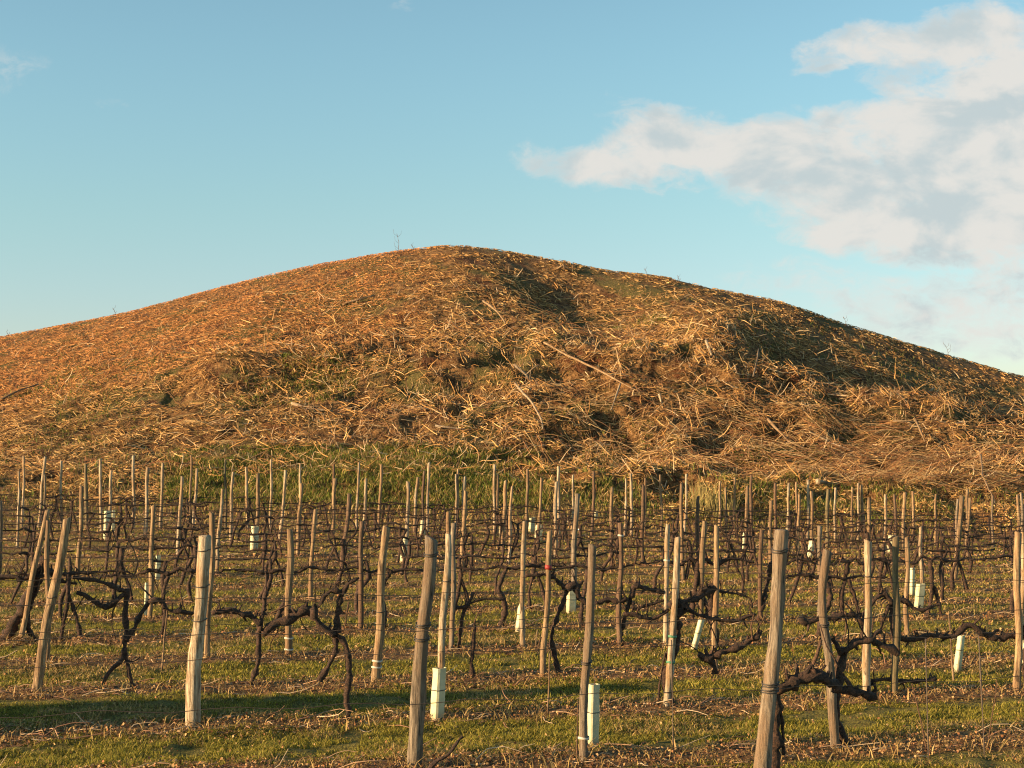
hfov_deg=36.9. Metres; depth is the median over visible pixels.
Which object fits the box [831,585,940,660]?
grape vine
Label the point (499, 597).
trellis wire
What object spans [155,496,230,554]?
grape vine
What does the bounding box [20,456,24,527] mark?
vine post
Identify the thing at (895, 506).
vine post
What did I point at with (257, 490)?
vine post
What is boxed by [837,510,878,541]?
grape vine
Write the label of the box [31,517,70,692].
vine post
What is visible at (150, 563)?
vine post
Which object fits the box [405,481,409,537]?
vine post
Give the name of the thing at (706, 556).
grape vine
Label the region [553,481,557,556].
vine post
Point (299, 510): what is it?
vine post
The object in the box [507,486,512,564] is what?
vine post
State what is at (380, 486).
vine post
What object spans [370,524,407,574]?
grape vine
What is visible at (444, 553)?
trellis wire
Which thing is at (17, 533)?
vine post
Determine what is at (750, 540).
grape vine
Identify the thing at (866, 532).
grape vine
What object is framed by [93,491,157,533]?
grape vine
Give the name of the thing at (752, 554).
grape vine
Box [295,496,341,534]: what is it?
grape vine
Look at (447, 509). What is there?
trellis wire
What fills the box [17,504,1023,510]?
trellis wire
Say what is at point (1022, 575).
vine post
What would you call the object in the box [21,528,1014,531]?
trellis wire
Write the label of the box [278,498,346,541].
grape vine
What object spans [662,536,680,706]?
vine post
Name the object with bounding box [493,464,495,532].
vine post
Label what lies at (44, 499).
vine post
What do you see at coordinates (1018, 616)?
vine post
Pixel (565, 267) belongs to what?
cut branch
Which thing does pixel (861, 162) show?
sky
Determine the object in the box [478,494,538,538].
grape vine
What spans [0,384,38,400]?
cut branch
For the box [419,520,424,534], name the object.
grow tube
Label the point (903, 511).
vine post
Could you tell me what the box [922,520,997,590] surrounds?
grape vine
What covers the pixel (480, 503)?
trellis wire
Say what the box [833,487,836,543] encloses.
vine post
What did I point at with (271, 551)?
grape vine
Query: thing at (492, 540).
trellis wire
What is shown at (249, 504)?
grape vine
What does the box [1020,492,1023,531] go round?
vine post
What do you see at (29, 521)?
grape vine
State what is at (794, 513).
grape vine
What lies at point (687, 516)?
grape vine
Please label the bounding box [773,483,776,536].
vine post
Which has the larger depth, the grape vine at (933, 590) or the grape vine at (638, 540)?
the grape vine at (638, 540)
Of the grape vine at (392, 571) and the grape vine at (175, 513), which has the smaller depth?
the grape vine at (392, 571)
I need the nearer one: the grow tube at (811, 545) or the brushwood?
the grow tube at (811, 545)
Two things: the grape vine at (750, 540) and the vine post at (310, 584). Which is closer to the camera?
the vine post at (310, 584)
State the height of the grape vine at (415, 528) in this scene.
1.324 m
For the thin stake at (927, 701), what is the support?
on the ground at (354, 737)
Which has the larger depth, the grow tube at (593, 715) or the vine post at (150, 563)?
the vine post at (150, 563)
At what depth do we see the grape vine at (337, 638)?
12.85 m
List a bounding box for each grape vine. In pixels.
[0,521,98,587]
[0,523,74,603]
[0,549,76,640]
[3,491,70,547]
[3,497,63,556]
[3,509,73,566]
[3,527,70,575]
[11,542,130,640]
[13,502,77,538]
[28,484,83,527]
[41,483,110,533]
[53,508,125,548]
[58,536,84,619]
[58,536,194,689]
[70,507,126,575]
[76,504,161,559]
[77,514,155,543]
[77,514,160,580]
[80,522,180,603]
[83,488,154,538]
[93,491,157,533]
[103,488,156,526]
[103,538,221,636]
[106,531,220,617]
[134,508,231,586]
[140,512,228,573]
[143,508,203,546]
[145,522,247,600]
[150,490,209,536]
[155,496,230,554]
[155,505,234,562]
[157,485,208,527]
[164,498,227,533]
[210,491,277,548]
[211,567,311,684]
[215,487,274,529]
[216,504,272,539]
[219,518,318,599]
[219,538,299,614]
[220,547,353,632]
[224,520,318,586]
[228,514,300,574]
[230,500,303,564]
[231,509,308,552]
[262,491,296,531]
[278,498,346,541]
[279,509,338,546]
[283,512,376,571]
[294,498,339,562]
[294,514,376,586]
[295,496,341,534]
[297,498,340,528]
[309,573,358,720]
[311,537,370,614]
[317,503,379,553]
[324,525,405,592]
[324,534,444,629]
[331,508,398,545]
[351,505,405,541]
[354,491,411,536]
[360,493,413,531]
[364,509,432,563]
[367,516,444,584]
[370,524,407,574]
[381,497,454,555]
[387,497,456,546]
[388,518,478,596]
[401,532,512,610]
[410,490,454,540]
[410,493,471,529]
[422,518,489,583]
[424,519,504,553]
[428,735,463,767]
[432,519,497,572]
[440,495,488,534]
[440,536,563,628]
[444,516,507,554]
[449,592,503,649]
[467,509,504,543]
[468,604,485,677]
[469,517,545,594]
[471,509,526,549]
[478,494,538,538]
[483,501,555,563]
[485,496,528,533]
[486,521,581,608]
[501,509,583,581]
[514,509,580,567]
[522,515,586,545]
[522,568,585,674]
[527,537,632,625]
[529,513,596,548]
[531,507,585,544]
[532,499,591,539]
[541,519,608,563]
[545,518,637,595]
[550,487,570,526]
[565,517,642,582]
[568,522,624,590]
[580,514,643,571]
[581,505,653,555]
[582,511,651,548]
[588,507,640,531]
[592,505,648,540]
[595,570,664,645]
[607,515,664,565]
[609,500,656,534]
[610,518,706,587]
[622,581,755,705]
[638,529,753,618]
[639,525,708,570]
[645,514,694,537]
[646,514,719,580]
[647,510,704,536]
[668,496,712,536]
[680,524,753,580]
[680,608,767,674]
[684,581,752,667]
[692,516,729,557]
[699,512,764,571]
[699,523,734,564]
[700,505,760,546]
[705,517,749,590]
[710,509,765,540]
[719,522,780,565]
[720,509,752,558]
[720,516,796,581]
[726,506,765,535]
[739,517,773,550]
[754,531,830,620]
[758,538,887,639]
[759,512,816,535]
[765,508,820,535]
[765,535,850,604]
[767,514,816,565]
[771,626,877,767]
[772,505,822,541]
[773,524,836,570]
[780,504,832,537]
[780,520,836,550]
[788,517,848,579]
[797,607,864,669]
[798,541,889,618]
[809,513,864,547]
[812,525,863,590]
[824,499,860,538]
[830,510,895,571]
[831,509,890,563]
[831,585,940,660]
[831,597,900,745]
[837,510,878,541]
[842,513,906,552]
[846,515,930,578]
[848,509,898,538]
[849,514,929,590]
[859,518,904,604]
[870,670,936,691]
[871,516,914,547]
[876,512,928,540]
[878,525,969,616]
[883,518,925,571]
[890,506,944,563]
[895,505,949,553]
[899,526,994,600]
[901,617,1023,679]
[918,507,965,549]
[921,517,970,557]
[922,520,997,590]
[935,514,997,564]
[939,518,982,575]
[941,529,1002,572]
[952,511,997,555]
[969,538,1020,614]
[971,505,1012,541]
[972,510,1023,550]
[973,524,1023,560]
[975,517,1020,577]
[977,527,1013,549]
[987,507,1016,534]
[1010,527,1021,565]
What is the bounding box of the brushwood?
[0,272,1023,496]
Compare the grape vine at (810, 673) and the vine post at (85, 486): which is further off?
the vine post at (85, 486)
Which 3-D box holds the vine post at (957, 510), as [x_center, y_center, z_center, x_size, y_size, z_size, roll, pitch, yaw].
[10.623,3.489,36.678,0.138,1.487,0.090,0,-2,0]
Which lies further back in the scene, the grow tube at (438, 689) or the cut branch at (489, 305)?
the cut branch at (489, 305)
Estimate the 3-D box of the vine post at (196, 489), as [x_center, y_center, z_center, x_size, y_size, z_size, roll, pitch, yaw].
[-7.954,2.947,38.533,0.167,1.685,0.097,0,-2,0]
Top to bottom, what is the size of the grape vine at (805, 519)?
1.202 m
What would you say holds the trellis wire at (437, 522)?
attached to the vine post at (611, 504)
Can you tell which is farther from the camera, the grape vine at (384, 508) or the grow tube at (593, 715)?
the grape vine at (384, 508)
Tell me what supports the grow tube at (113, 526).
on the ground at (354, 737)
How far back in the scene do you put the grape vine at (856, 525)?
31.66 m
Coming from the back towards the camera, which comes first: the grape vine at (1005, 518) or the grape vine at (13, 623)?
the grape vine at (1005, 518)
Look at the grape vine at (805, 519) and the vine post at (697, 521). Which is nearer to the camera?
the vine post at (697, 521)
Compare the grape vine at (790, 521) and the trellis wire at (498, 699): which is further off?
the grape vine at (790, 521)
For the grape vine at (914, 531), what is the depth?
31.95 m
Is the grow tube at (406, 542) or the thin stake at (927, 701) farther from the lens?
the grow tube at (406, 542)
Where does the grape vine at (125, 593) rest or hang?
on the ground at (354, 737)
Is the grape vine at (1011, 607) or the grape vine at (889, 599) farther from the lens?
the grape vine at (1011, 607)
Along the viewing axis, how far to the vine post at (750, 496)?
41.97 m
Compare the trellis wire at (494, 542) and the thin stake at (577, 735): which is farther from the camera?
the trellis wire at (494, 542)
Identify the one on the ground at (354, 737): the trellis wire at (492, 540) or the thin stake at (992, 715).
the thin stake at (992, 715)
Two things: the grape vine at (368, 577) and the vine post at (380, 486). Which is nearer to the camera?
the grape vine at (368, 577)
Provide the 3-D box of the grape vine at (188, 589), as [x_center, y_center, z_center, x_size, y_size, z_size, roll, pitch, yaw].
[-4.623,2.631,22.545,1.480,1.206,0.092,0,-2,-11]
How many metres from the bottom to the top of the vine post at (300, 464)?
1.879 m
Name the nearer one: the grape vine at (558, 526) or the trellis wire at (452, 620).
the trellis wire at (452, 620)
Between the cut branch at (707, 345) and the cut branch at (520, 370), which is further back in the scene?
the cut branch at (707, 345)
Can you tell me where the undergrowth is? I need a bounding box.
[0,263,1023,539]
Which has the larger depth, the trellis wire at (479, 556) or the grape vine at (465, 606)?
the grape vine at (465, 606)
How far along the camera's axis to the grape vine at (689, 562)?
26.45 m
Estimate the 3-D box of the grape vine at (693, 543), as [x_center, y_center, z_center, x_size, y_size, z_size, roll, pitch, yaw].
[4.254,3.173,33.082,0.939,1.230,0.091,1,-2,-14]
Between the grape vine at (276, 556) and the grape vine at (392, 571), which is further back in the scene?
the grape vine at (276, 556)
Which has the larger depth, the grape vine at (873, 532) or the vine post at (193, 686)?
the grape vine at (873, 532)
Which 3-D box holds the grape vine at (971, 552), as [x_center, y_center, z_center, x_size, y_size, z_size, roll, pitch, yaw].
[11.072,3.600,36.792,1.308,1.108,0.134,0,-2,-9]
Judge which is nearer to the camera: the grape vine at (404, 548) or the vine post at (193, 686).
the vine post at (193, 686)
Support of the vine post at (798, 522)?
on the ground at (354, 737)
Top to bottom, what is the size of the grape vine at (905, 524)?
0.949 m
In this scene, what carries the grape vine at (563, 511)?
on the ground at (354, 737)
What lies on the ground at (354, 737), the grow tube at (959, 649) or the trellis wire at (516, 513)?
the grow tube at (959, 649)
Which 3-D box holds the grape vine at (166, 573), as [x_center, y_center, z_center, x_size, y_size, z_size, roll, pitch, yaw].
[-4.211,2.463,18.468,1.419,1.285,0.133,1,-2,-13]
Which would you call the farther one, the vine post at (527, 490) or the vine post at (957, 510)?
the vine post at (527, 490)
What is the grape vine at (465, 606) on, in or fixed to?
on the ground at (354, 737)
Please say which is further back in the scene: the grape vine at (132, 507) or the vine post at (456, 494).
the vine post at (456, 494)
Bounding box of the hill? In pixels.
[0,246,1023,540]
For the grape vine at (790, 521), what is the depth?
37.88 m
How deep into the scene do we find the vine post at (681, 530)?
26.43 m
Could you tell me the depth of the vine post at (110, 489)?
36.05 m
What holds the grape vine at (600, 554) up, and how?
on the ground at (354, 737)
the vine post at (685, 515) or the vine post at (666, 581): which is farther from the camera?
the vine post at (685, 515)
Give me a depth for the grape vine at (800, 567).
22.54 m
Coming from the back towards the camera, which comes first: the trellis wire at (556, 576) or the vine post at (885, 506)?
the vine post at (885, 506)
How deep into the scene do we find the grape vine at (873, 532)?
36.17 m
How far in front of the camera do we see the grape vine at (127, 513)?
38.15 m
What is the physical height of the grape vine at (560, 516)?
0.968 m
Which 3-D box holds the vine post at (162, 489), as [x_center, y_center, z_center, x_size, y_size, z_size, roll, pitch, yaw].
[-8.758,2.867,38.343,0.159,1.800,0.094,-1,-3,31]
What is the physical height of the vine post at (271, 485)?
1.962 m
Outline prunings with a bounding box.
[0,508,1023,767]
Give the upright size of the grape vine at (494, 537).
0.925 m
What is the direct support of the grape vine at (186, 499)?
on the ground at (354, 737)
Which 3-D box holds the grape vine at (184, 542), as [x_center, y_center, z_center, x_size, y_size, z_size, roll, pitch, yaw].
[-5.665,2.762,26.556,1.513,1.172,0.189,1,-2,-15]
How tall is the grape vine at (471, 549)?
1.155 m
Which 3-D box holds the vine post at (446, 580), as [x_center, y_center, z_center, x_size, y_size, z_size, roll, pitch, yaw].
[-0.584,2.118,13.006,0.154,1.704,0.084,-2,-3,33]
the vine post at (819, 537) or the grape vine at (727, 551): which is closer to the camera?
the vine post at (819, 537)
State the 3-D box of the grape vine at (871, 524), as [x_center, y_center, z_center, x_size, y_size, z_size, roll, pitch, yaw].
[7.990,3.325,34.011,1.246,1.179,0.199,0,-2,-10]
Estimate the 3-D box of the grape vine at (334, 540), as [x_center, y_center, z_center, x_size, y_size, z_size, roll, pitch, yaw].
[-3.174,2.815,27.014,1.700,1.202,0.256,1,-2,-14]
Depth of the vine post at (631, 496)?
41.17 m
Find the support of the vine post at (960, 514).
on the ground at (354, 737)
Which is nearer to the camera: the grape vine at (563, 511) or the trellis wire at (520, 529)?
the trellis wire at (520, 529)
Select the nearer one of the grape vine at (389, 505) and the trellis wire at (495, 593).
the trellis wire at (495, 593)
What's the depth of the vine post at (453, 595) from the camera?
17.19 m
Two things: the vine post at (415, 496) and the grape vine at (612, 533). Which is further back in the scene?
the vine post at (415, 496)
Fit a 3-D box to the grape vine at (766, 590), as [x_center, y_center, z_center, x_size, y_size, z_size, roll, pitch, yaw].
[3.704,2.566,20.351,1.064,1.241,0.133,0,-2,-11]
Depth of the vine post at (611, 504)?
30.44 m
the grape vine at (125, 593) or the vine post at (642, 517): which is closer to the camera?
the grape vine at (125, 593)
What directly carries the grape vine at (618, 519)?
on the ground at (354, 737)
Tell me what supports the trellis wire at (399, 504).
attached to the vine post at (333, 498)
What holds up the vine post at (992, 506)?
on the ground at (354, 737)
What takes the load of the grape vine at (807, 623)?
on the ground at (354, 737)
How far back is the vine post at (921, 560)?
23.00 m
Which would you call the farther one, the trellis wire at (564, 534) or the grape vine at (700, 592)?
the trellis wire at (564, 534)
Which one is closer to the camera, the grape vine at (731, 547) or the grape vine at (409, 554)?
the grape vine at (409, 554)
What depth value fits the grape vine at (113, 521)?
28.22 m
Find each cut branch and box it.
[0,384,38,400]
[291,402,332,411]
[342,289,374,305]
[435,424,469,430]
[482,300,505,323]
[513,364,537,380]
[514,383,542,429]
[543,341,640,391]
[557,264,572,271]
[610,383,620,409]
[705,339,712,355]
[753,348,758,376]
[767,418,809,449]
[809,431,861,454]
[815,478,838,485]
[893,420,914,422]
[914,419,925,441]
[979,454,1001,505]
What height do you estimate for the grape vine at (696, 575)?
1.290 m
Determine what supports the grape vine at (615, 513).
on the ground at (354, 737)
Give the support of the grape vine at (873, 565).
on the ground at (354, 737)
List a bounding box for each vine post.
[0,501,2,573]
[16,471,20,546]
[17,509,49,639]
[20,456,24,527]
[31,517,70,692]
[37,456,46,527]
[42,475,45,517]
[44,520,51,662]
[59,460,62,527]
[75,485,83,575]
[84,464,88,527]
[99,458,102,530]
[108,470,112,510]
[131,455,135,527]
[143,467,149,536]
[147,505,155,618]
[159,463,163,528]
[176,476,183,553]
[185,535,210,727]
[189,455,192,526]
[192,468,197,526]
[204,512,214,657]
[215,489,223,575]
[224,460,226,529]
[229,472,233,541]
[245,467,248,529]
[255,473,259,525]
[269,459,272,527]
[278,470,286,541]
[284,529,293,655]
[296,483,302,555]
[299,463,301,528]
[308,509,317,599]
[331,478,336,535]
[332,464,334,487]
[340,493,351,566]
[355,462,359,531]
[358,521,363,628]
[363,478,366,534]
[371,526,389,682]
[377,464,382,530]
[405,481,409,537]
[407,535,438,767]
[413,477,418,531]
[421,471,425,519]
[426,462,429,530]
[438,533,451,705]
[446,511,450,596]
[449,523,455,649]
[455,474,457,527]
[457,469,458,530]
[460,490,467,572]
[462,476,465,513]
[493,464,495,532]
[496,474,498,533]
[500,480,506,550]
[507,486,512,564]
[519,521,526,646]
[525,468,528,534]
[536,477,542,545]
[540,530,551,676]
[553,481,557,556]
[557,466,560,533]
[571,474,573,533]
[571,493,579,581]
[578,544,595,760]
[590,471,595,535]
[608,487,613,565]
[616,523,623,645]
[624,478,626,534]
[629,473,632,535]
[640,484,644,565]
[644,478,646,535]
[659,475,662,535]
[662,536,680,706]
[663,524,669,646]
[679,482,684,581]
[683,474,687,536]
[695,496,699,579]
[698,521,706,618]
[711,525,718,670]
[718,481,720,537]
[724,487,727,534]
[733,477,735,537]
[745,486,748,542]
[749,475,752,535]
[753,529,788,767]
[758,529,763,621]
[768,500,772,563]
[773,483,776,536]
[786,483,789,529]
[795,482,797,525]
[796,494,800,563]
[806,480,809,537]
[810,491,813,537]
[817,525,821,615]
[818,548,839,749]
[825,489,829,546]
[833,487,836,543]
[850,487,853,544]
[857,483,859,539]
[860,484,864,530]
[862,539,872,691]
[867,497,870,537]
[882,494,886,552]
[891,536,900,696]
[893,494,896,534]
[900,492,906,548]
[903,537,909,636]
[911,491,915,545]
[918,526,923,583]
[934,494,936,544]
[953,495,963,580]
[955,499,958,539]
[964,489,968,545]
[965,497,970,560]
[991,496,993,546]
[1013,531,1022,691]
[1016,494,1020,529]
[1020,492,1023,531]
[1021,532,1023,623]
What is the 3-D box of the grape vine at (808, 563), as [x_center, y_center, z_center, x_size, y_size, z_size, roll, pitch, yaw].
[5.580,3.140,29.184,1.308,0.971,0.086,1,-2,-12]
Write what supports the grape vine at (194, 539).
on the ground at (354, 737)
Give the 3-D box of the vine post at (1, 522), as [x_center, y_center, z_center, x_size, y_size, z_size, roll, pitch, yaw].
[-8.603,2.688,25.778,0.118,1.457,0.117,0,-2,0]
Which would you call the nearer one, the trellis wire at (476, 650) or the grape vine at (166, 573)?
the trellis wire at (476, 650)
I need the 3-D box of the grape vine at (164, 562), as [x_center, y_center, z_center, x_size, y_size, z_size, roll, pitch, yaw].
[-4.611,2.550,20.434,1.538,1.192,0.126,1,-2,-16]
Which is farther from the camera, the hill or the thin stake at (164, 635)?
the hill
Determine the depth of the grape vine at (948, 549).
34.34 m
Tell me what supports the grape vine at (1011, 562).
on the ground at (354, 737)
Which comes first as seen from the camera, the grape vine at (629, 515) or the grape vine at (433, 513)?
the grape vine at (433, 513)
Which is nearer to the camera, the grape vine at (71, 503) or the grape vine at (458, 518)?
the grape vine at (71, 503)
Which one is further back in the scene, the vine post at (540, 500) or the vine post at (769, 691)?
the vine post at (540, 500)
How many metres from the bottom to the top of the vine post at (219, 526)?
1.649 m
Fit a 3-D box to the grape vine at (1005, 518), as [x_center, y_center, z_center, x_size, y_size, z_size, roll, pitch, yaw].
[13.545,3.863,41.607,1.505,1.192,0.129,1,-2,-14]
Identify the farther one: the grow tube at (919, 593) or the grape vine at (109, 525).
the grape vine at (109, 525)
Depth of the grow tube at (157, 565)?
25.79 m
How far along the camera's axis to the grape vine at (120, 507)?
34.13 m
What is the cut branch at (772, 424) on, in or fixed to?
on the brushwood
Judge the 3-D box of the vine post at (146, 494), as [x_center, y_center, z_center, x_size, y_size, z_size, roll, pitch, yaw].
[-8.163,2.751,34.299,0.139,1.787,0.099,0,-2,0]
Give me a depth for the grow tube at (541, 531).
37.86 m
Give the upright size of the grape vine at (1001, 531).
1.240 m
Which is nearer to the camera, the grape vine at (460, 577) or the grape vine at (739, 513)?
the grape vine at (460, 577)
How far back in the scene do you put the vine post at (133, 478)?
38.23 m
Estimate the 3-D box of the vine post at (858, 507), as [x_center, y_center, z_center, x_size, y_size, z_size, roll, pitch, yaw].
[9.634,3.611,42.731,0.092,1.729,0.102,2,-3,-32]
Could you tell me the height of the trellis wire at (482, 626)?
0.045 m
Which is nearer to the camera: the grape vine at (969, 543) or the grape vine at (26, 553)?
the grape vine at (26, 553)
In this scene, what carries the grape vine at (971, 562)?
on the ground at (354, 737)
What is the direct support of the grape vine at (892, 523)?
on the ground at (354, 737)
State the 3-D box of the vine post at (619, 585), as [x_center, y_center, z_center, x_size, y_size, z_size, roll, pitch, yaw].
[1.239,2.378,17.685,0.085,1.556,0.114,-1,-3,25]
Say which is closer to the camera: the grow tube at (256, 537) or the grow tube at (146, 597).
the grow tube at (146, 597)
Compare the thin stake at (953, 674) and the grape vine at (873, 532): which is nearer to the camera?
the thin stake at (953, 674)
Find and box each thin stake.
[161,611,167,669]
[547,653,549,713]
[576,700,578,764]
[671,640,673,751]
[912,684,927,753]
[925,639,928,759]
[948,611,954,680]
[978,635,984,755]
[987,680,996,750]
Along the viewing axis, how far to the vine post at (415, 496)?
39.82 m
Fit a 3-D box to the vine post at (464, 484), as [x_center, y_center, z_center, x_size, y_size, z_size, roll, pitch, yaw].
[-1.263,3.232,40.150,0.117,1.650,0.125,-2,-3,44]
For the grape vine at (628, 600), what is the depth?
17.70 m
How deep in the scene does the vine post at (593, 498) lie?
40.95 m
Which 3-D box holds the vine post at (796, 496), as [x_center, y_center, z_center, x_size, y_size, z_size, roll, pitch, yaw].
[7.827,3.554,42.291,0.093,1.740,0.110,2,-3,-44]
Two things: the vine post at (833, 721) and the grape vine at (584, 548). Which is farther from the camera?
the grape vine at (584, 548)
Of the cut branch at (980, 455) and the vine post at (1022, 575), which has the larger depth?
the cut branch at (980, 455)
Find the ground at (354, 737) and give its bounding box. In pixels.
[0,511,1023,767]
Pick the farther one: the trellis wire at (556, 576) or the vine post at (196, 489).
the vine post at (196, 489)
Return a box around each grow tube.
[103,508,110,539]
[111,505,114,530]
[144,576,148,615]
[155,551,160,579]
[250,526,258,549]
[400,538,407,561]
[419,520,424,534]
[430,653,445,720]
[515,604,524,631]
[528,516,535,531]
[535,525,542,540]
[566,591,575,613]
[587,676,599,745]
[691,618,704,649]
[807,537,815,556]
[910,565,914,595]
[914,580,925,607]
[954,634,964,671]
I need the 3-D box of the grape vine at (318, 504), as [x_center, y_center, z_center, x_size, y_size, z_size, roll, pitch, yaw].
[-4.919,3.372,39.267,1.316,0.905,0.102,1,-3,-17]
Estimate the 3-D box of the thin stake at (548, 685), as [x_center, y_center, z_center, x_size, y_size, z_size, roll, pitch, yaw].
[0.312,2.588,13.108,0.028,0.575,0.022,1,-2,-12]
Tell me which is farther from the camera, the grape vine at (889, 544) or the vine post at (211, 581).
the grape vine at (889, 544)
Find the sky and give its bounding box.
[0,0,1023,375]
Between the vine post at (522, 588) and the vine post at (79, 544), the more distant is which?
the vine post at (79, 544)
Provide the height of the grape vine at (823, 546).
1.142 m
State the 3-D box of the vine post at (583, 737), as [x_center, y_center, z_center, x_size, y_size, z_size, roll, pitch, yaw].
[0.549,2.025,11.208,0.141,1.714,0.093,0,-2,0]
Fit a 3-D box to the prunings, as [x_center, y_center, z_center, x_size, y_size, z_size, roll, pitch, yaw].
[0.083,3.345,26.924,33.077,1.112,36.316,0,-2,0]
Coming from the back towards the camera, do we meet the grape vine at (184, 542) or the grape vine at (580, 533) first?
the grape vine at (580, 533)
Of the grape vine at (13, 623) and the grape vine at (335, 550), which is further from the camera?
the grape vine at (335, 550)
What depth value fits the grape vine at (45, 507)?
33.78 m
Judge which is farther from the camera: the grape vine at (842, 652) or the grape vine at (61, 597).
the grape vine at (61, 597)
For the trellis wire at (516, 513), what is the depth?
34.25 m
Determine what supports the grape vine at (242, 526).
on the ground at (354, 737)
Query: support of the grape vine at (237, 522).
on the ground at (354, 737)
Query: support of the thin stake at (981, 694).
on the ground at (354, 737)
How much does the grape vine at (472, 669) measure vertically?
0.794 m
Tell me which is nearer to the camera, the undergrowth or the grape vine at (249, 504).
the grape vine at (249, 504)
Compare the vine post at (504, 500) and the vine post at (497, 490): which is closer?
the vine post at (504, 500)
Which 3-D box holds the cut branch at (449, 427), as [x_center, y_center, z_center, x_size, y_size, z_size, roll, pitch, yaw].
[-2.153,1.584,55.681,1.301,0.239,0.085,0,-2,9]
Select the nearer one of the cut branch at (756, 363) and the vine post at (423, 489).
the vine post at (423, 489)
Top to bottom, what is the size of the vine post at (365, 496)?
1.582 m
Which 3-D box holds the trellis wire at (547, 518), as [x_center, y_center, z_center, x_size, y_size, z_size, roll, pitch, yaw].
[0.482,2.878,32.224,28.838,0.582,0.006,1,-2,-13]
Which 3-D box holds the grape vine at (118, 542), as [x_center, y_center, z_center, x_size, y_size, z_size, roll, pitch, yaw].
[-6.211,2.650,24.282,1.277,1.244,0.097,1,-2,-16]
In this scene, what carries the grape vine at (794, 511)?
on the ground at (354, 737)
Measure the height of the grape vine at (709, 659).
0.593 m
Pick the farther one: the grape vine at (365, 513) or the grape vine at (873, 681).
the grape vine at (365, 513)
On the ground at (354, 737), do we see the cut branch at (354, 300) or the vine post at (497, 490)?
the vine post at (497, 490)
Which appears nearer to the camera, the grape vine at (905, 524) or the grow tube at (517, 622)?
the grow tube at (517, 622)
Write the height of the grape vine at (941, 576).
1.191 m
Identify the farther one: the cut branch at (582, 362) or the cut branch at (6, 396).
the cut branch at (6, 396)
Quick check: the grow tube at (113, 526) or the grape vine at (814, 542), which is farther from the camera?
the grow tube at (113, 526)
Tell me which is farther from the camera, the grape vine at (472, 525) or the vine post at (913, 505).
the vine post at (913, 505)
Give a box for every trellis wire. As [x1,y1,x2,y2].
[0,514,1016,518]
[0,543,1023,560]
[0,609,1023,640]
[0,675,1023,718]
[2,503,1023,519]
[2,509,1016,513]
[3,534,1010,538]
[3,582,1023,606]
[4,509,1023,522]
[4,558,1023,580]
[4,579,1023,605]
[5,519,1022,526]
[5,521,1013,528]
[5,556,987,572]
[5,567,1020,587]
[5,632,1015,668]
[8,540,1013,547]
[9,603,1023,633]
[10,547,987,558]
[11,533,999,547]
[12,525,1023,536]
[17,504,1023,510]
[20,498,954,516]
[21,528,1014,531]
[30,494,1016,514]
[56,515,1003,525]
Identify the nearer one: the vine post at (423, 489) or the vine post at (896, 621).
the vine post at (896, 621)
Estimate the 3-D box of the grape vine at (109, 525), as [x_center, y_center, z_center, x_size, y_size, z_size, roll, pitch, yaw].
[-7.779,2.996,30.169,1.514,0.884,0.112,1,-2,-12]
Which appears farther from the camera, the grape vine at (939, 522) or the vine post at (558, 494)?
the vine post at (558, 494)
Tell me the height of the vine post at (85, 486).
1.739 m
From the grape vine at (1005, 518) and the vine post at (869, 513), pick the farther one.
the grape vine at (1005, 518)
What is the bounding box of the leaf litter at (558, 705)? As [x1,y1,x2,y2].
[0,511,1023,767]
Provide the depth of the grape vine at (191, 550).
24.50 m
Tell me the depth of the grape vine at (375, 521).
35.48 m
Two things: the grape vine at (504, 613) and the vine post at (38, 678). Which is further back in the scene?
the grape vine at (504, 613)
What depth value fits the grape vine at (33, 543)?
27.86 m
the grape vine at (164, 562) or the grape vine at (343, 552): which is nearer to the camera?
the grape vine at (164, 562)
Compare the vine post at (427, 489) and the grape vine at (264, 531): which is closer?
the grape vine at (264, 531)
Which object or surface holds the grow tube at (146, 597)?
on the ground at (354, 737)
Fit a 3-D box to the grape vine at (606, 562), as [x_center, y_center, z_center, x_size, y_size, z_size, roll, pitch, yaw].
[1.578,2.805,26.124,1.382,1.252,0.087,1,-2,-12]
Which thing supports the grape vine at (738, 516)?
on the ground at (354, 737)
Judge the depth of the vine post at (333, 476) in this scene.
39.37 m
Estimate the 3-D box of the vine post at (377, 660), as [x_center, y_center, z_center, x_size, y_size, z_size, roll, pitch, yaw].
[-1.282,2.215,14.937,0.194,1.673,0.109,0,-2,0]
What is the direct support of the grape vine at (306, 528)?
on the ground at (354, 737)
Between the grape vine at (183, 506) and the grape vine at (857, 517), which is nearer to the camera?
the grape vine at (183, 506)
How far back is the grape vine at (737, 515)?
39.71 m
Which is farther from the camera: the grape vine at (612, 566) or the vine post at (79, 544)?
the vine post at (79, 544)
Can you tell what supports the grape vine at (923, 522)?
on the ground at (354, 737)
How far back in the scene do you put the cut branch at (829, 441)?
56.37 m
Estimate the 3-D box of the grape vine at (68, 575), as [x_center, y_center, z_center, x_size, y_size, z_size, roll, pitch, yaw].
[-5.223,2.474,18.201,1.361,1.218,0.108,1,-2,-14]
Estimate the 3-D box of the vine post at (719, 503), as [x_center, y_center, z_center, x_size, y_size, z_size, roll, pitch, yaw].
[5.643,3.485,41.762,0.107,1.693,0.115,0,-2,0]

